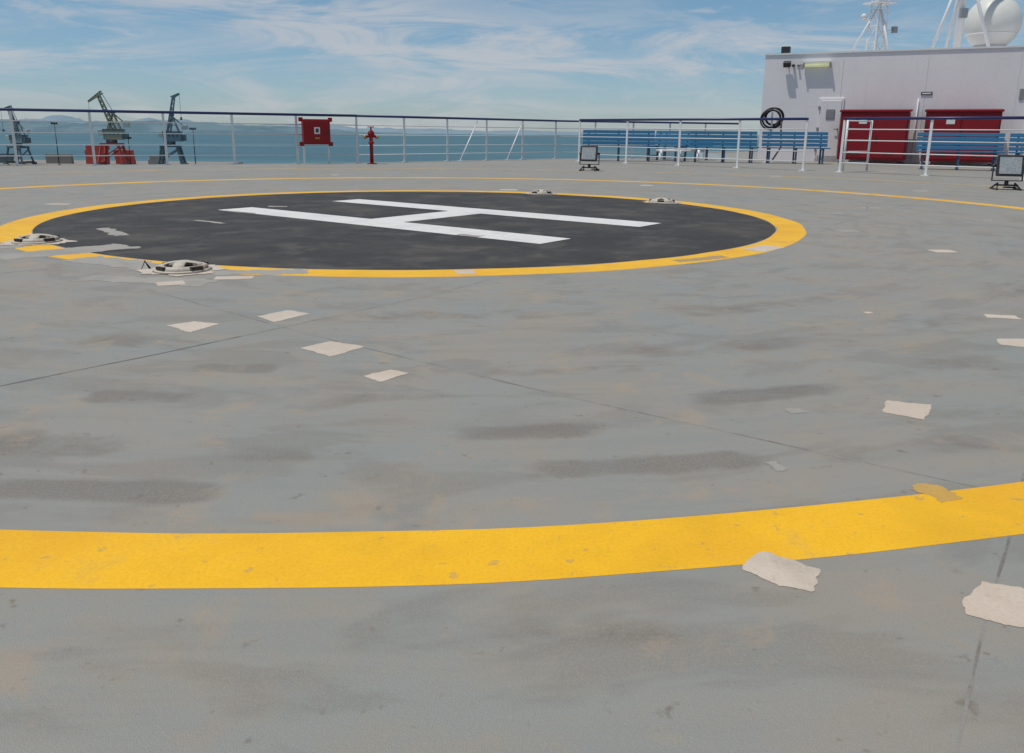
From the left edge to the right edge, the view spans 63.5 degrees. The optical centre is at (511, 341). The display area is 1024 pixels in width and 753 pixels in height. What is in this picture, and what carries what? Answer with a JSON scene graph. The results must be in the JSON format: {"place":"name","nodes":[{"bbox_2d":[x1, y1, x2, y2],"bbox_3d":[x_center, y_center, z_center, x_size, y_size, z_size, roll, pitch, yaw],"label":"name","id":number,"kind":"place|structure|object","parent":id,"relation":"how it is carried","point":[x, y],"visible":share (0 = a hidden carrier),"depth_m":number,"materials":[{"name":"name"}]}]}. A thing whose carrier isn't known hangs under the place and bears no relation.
{"place":"outdoors","nodes":[
{"label":"outdoors","id":0,"kind":"place"},
{"bbox_2d":[0,160,242,164],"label":"harbour quay","id":1,"kind":"structure","parent":0,"point":[76,162],"depth_m":476.15,"materials":[{"name":"concrete"}]},
{"bbox_2d":[1,105,36,163],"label":"harbour crane","id":2,"kind":"object","parent":1,"relation":"on","point":[20,138],"visible":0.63,"depth_m":440.71,"materials":[{"name":"blue metal"}]},
{"bbox_2d":[50,122,60,164],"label":"quay light mast","id":3,"kind":"object","parent":1,"relation":"on","point":[54,123],"visible":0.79,"depth_m":430.00,"materials":[{"name":"metal"}]},
{"bbox_2d":[0,146,165,163],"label":"stacked containers","id":4,"kind":"object","parent":1,"relation":"on","point":[70,159],"visible":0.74,"depth_m":454.32,"materials":[{"name":"metal"}]},
{"bbox_2d":[87,91,132,164],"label":"harbour crane","id":5,"kind":"object","parent":1,"relation":"on","point":[111,139],"visible":0.88,"depth_m":434.91,"materials":[{"name":"green metal"}]},
{"bbox_2d":[128,137,131,164],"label":"quay light mast","id":6,"kind":"object","parent":1,"relation":"on","point":[129,149],"visible":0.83,"depth_m":440.82,"materials":[{"name":"metal"}]},
{"bbox_2d":[157,93,188,163],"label":"harbour crane","id":7,"kind":"object","parent":1,"relation":"on","point":[170,138],"visible":0.88,"depth_m":435.47,"materials":[{"name":"blue metal"}]},
{"bbox_2d":[189,128,195,163],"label":"quay light mast","id":8,"kind":"object","parent":1,"relation":"on","point":[193,141],"visible":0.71,"depth_m":433.62,"materials":[{"name":"metal"}]},
{"bbox_2d":[0,119,423,134],"bbox_3d":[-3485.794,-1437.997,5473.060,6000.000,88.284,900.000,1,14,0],"label":"hills","id":9,"kind":"structure","parent":0,"point":[84,127],"depth_m":5187.95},
{"bbox_2d":[0,131,758,163],"bbox_3d":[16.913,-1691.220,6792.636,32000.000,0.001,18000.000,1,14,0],"label":"sea","id":10,"kind":"structure","parent":0,"point":[342,154],"depth_m":1036.52,"materials":[{"name":"liquid"}]},
{"bbox_2d":[19,115,758,136],"bbox_3d":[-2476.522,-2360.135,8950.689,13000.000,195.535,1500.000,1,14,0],"label":"hills","id":11,"kind":"structure","parent":0,"point":[374,129],"depth_m":8653.66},
{"bbox_2d":[0,151,1023,752],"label":"helideck deck","id":12,"kind":"structure","parent":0,"point":[834,331],"depth_m":2.09,"materials":[{"name":"paint"}]},
{"bbox_2d":[0,238,76,245],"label":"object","id":13,"kind":"object","parent":12,"relation":"on","point":[10,241],"visible":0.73,"depth_m":5.88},
{"bbox_2d":[11,234,62,243],"bbox_3d":[-3.433,-0.743,5.978,0.330,0.061,0.330,-4,15,-17],"label":"deck tie down","id":14,"kind":"object","parent":13,"relation":"on","point":[36,238],"visible":1,"depth_m":5.89,"materials":[{"name":"beige paint"}]},
{"bbox_2d":[136,264,225,275],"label":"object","id":15,"kind":"object","parent":12,"relation":"on","point":[149,271],"visible":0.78,"depth_m":4.76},
{"bbox_2d":[152,260,212,273],"bbox_3d":[-1.926,-0.440,4.834,0.330,0.061,0.330,-2,14,-8],"label":"deck tie down","id":16,"kind":"object","parent":15,"relation":"on","point":[181,267],"visible":1,"depth_m":4.75,"materials":[{"name":"beige paint"}]},
{"bbox_2d":[298,117,332,163],"bbox_3d":[-4.792,-4.911,20.289,0.820,1.110,0.240,-6,16,-26],"label":"fire hose box","id":17,"kind":"object","parent":12,"relation":"on","point":[315,131],"visible":1,"depth_m":20.16,"materials":[{"name":"red paint"}]},
{"bbox_2d":[0,108,738,165],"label":"deck railing","id":18,"kind":"object","parent":12,"relation":"on","point":[164,133],"visible":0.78,"depth_m":20.13,"materials":[{"name":"white metal"}]},
{"bbox_2d":[363,126,378,163],"bbox_3d":[-3.504,-4.869,20.582,0.373,0.910,0.255,-8,16,-31],"label":"fire hydrant","id":19,"kind":"object","parent":12,"relation":"on","point":[370,135],"visible":0.97,"depth_m":20.52,"materials":[{"name":"red metal"}]},
{"bbox_2d":[0,190,805,276],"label":"yellow pad circle marking","id":20,"kind":"object","parent":12,"relation":"on","point":[787,233],"visible":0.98,"depth_m":5.69,"materials":[{"name":"paint"}]},
{"bbox_2d":[33,192,775,269],"bbox_3d":[-0.893,-1.241,8.156,6.680,0.001,6.680,1,14,0],"label":"black landing pad marking","id":21,"kind":"object","parent":12,"relation":"on","point":[168,231],"visible":0.94,"depth_m":6.76,"materials":[{"name":"paint"}]},
{"bbox_2d":[97,206,483,236],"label":"landing pad primer patches","id":22,"kind":"object","parent":21,"relation":"on","point":[109,231],"visible":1,"depth_m":6.67,"materials":[{"name":"paint"}]},
{"bbox_2d":[221,199,658,243],"bbox_3d":[-0.823,-1.220,8.074,4.050,0.001,1.950,11,17,36],"label":"helipad marking","id":23,"kind":"object","parent":21,"relation":"on","point":[398,222],"visible":1,"depth_m":7.83,"materials":[{"name":"white paint"}]},
{"bbox_2d":[457,121,522,161],"bbox_3d":[-0.568,-5.801,23.976,0.416,1.110,2.946,14,19,42],"label":"railing brace","id":24,"kind":"object","parent":12,"relation":"on","point":[471,136],"visible":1,"depth_m":23.59,"materials":[{"name":"white metal"}]},
{"bbox_2d":[0,177,1023,588],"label":"yellow touchdown circle marking","id":25,"kind":"object","parent":12,"relation":"on","point":[50,559],"visible":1,"depth_m":1.64,"materials":[{"name":"paint"}]},
{"bbox_2d":[0,169,1023,626],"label":"deck primer patches","id":26,"kind":"object","parent":12,"relation":"on","point":[996,603],"visible":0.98,"depth_m":2.78,"materials":[{"name":"beige paint"}]},
{"bbox_2d":[1,166,1023,752],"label":"deck weld seams","id":27,"kind":"object","parent":12,"relation":"on","point":[967,700],"visible":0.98,"depth_m":2.25,"materials":[{"name":"grey metal"}]},
{"bbox_2d":[579,146,599,170],"bbox_3d":[1.707,-4.009,18.140,0.460,0.535,0.436,6,15,19],"label":"deck floodlight","id":28,"kind":"object","parent":12,"relation":"on","point":[588,153],"visible":1,"depth_m":18.03,"materials":[{"name":"metal"}]},
{"bbox_2d":[583,130,655,161],"bbox_3d":[3.198,-5.855,24.777,2.150,0.904,0.592,2,14,4],"label":"park bench","id":29,"kind":"object","parent":12,"relation":"on","point":[636,141],"visible":0.83,"depth_m":24.90,"materials":[{"name":"blue paint"}]},
{"bbox_2d":[644,201,678,203],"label":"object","id":30,"kind":"object","parent":12,"relation":"on","point":[663,203],"visible":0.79,"depth_m":9.85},
{"bbox_2d":[648,198,675,202],"bbox_3d":[1.807,-1.696,9.963,0.330,0.061,0.330,-7,16,-28],"label":"deck tie down","id":31,"kind":"object","parent":30,"relation":"on","point":[661,200],"visible":0.98,"depth_m":9.87,"materials":[{"name":"beige paint"}]},
{"bbox_2d":[645,131,689,160],"bbox_3d":[4.796,-6.026,25.516,0.592,0.904,1.600,-8,17,-32],"label":"park bench","id":32,"kind":"object","parent":12,"relation":"on","point":[658,141],"visible":0.66,"depth_m":25.54,"materials":[{"name":"blue paint"}]},
{"bbox_2d":[656,149,703,161],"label":"vent pipes","id":33,"kind":"object","parent":12,"relation":"on","point":[661,151],"visible":0.79,"depth_m":24.33,"materials":[{"name":"white metal"}]},
{"bbox_2d":[663,134,712,159],"bbox_3d":[5.623,-6.321,26.721,1.700,0.904,0.592,5,15,17],"label":"park bench","id":34,"kind":"object","parent":12,"relation":"on","point":[706,154],"visible":0.27,"depth_m":26.71,"materials":[{"name":"blue paint"}]},
{"bbox_2d":[578,118,808,170],"bbox_3d":[4.378,-5.199,21.609,0.126,1.201,7.151,-13,19,-42],"label":"deck railing","id":35,"kind":"object","parent":12,"relation":"on","point":[737,159],"visible":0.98,"depth_m":21.19,"materials":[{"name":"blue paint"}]},
{"bbox_2d":[690,131,758,162],"bbox_3d":[6.241,-5.727,24.389,1.950,0.904,0.592,2,14,7],"label":"park bench","id":36,"kind":"object","parent":12,"relation":"on","point":[723,143],"visible":0.95,"depth_m":24.51,"materials":[{"name":"blue paint"}]},
{"bbox_2d":[760,107,783,162],"bbox_3d":[7.754,-6.176,24.795,0.695,1.602,0.388,5,15,17],"label":"fire hose reel","id":37,"kind":"object","parent":12,"relation":"on","point":[765,113],"visible":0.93,"depth_m":24.66,"materials":[{"name":"black rubber"}]},
{"bbox_2d":[762,131,830,163],"bbox_3d":[8.235,-5.622,24.051,1.850,0.904,0.592,3,14,9],"label":"park bench","id":38,"kind":"object","parent":12,"relation":"on","point":[776,135],"visible":0.95,"depth_m":24.16,"materials":[{"name":"blue paint"}]},
{"bbox_2d":[842,120,872,170],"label":"railing gate","id":39,"kind":"structure","parent":12,"relation":"on","point":[846,136],"depth_m":18.88,"materials":[{"name":"white metal"}]},
{"bbox_2d":[837,109,912,163],"bbox_3d":[10.938,-6.199,25.026,1.960,1.596,0.851,8,16,27],"label":"fire equipment cabinet","id":40,"kind":"object","parent":12,"relation":"on","point":[888,147],"visible":0.87,"depth_m":24.64,"materials":[{"name":"red metal"}]},
{"bbox_2d":[757,45,1023,164],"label":"ship superstructure","id":41,"kind":"object","parent":12,"relation":"on","point":[820,90],"visible":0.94,"depth_m":25.13,"materials":[{"name":"white paint"}]},
{"bbox_2d":[814,98,844,158],"bbox_3d":[9.987,-6.702,26.075,0.750,1.860,0.130,8,16,27],"label":"door","id":42,"kind":"structure","parent":41,"relation":"in","point":[829,114],"depth_m":26.06,"materials":[{"name":"white paint"}]},
{"bbox_2d":[851,0,897,50],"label":"antenna lattice mast","id":43,"kind":"object","parent":41,"relation":"on","point":[880,4],"visible":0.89,"depth_m":27.20,"materials":[{"name":"white metal"}]},
{"bbox_2d":[930,0,989,47],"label":"tripod mast","id":44,"kind":"object","parent":41,"relation":"on","point":[962,11],"visible":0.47,"depth_m":26.17,"materials":[{"name":"white metal"}]},
{"bbox_2d":[964,0,1022,46],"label":"satellite radome","id":45,"kind":"object","parent":41,"relation":"on","point":[1003,19],"visible":0.77,"depth_m":26.65,"materials":[{"name":"white plastic"}]},
{"bbox_2d":[835,116,1023,179],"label":"deck railing","id":46,"kind":"object","parent":12,"relation":"on","point":[929,141],"visible":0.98,"depth_m":17.24,"materials":[{"name":"white metal"}]},
{"bbox_2d":[916,132,1004,170],"bbox_3d":[11.142,-4.727,20.618,1.950,0.904,0.592,7,15,23],"label":"park bench","id":47,"kind":"object","parent":12,"relation":"on","point":[960,137],"visible":0.89,"depth_m":20.68,"materials":[{"name":"blue paint"}]},
{"bbox_2d":[920,109,1004,165],"bbox_3d":[13.000,-5.914,23.978,2.000,1.596,0.851,8,16,27],"label":"fire equipment cabinet","id":48,"kind":"object","parent":12,"relation":"on","point":[966,124],"visible":0.66,"depth_m":23.60,"materials":[{"name":"red metal"}]},
{"bbox_2d":[989,155,1023,190],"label":"deck floodlight","id":49,"kind":"object","parent":12,"relation":"on","point":[1009,165],"visible":1,"depth_m":12.92,"materials":[{"name":"metal"}]},
{"bbox_2d":[1008,133,1023,154],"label":"park bench","id":50,"kind":"object","parent":12,"relation":"on","point":[1018,139],"visible":0.88,"depth_m":20.19,"materials":[{"name":"blue paint"}]},
{"label":"tie-down sealant","id":51,"kind":"object","parent":12,"relation":"on","visible":0},
{"bbox_2d":[529,189,552,193],"bbox_3d":[0.390,-2.018,11.185,0.330,0.061,0.330,-1,14,-6],"label":"deck tie down","id":52,"kind":"object","parent":51,"relation":"on","point":[540,191],"visible":0.99,"depth_m":11.09,"materials":[{"name":"beige paint"}]},
{"bbox_2d":[0,0,1023,134],"label":"sky","id":53,"kind":"structure","parent":0,"point":[507,59],"materials":[{"name":"blue"}]}
]}

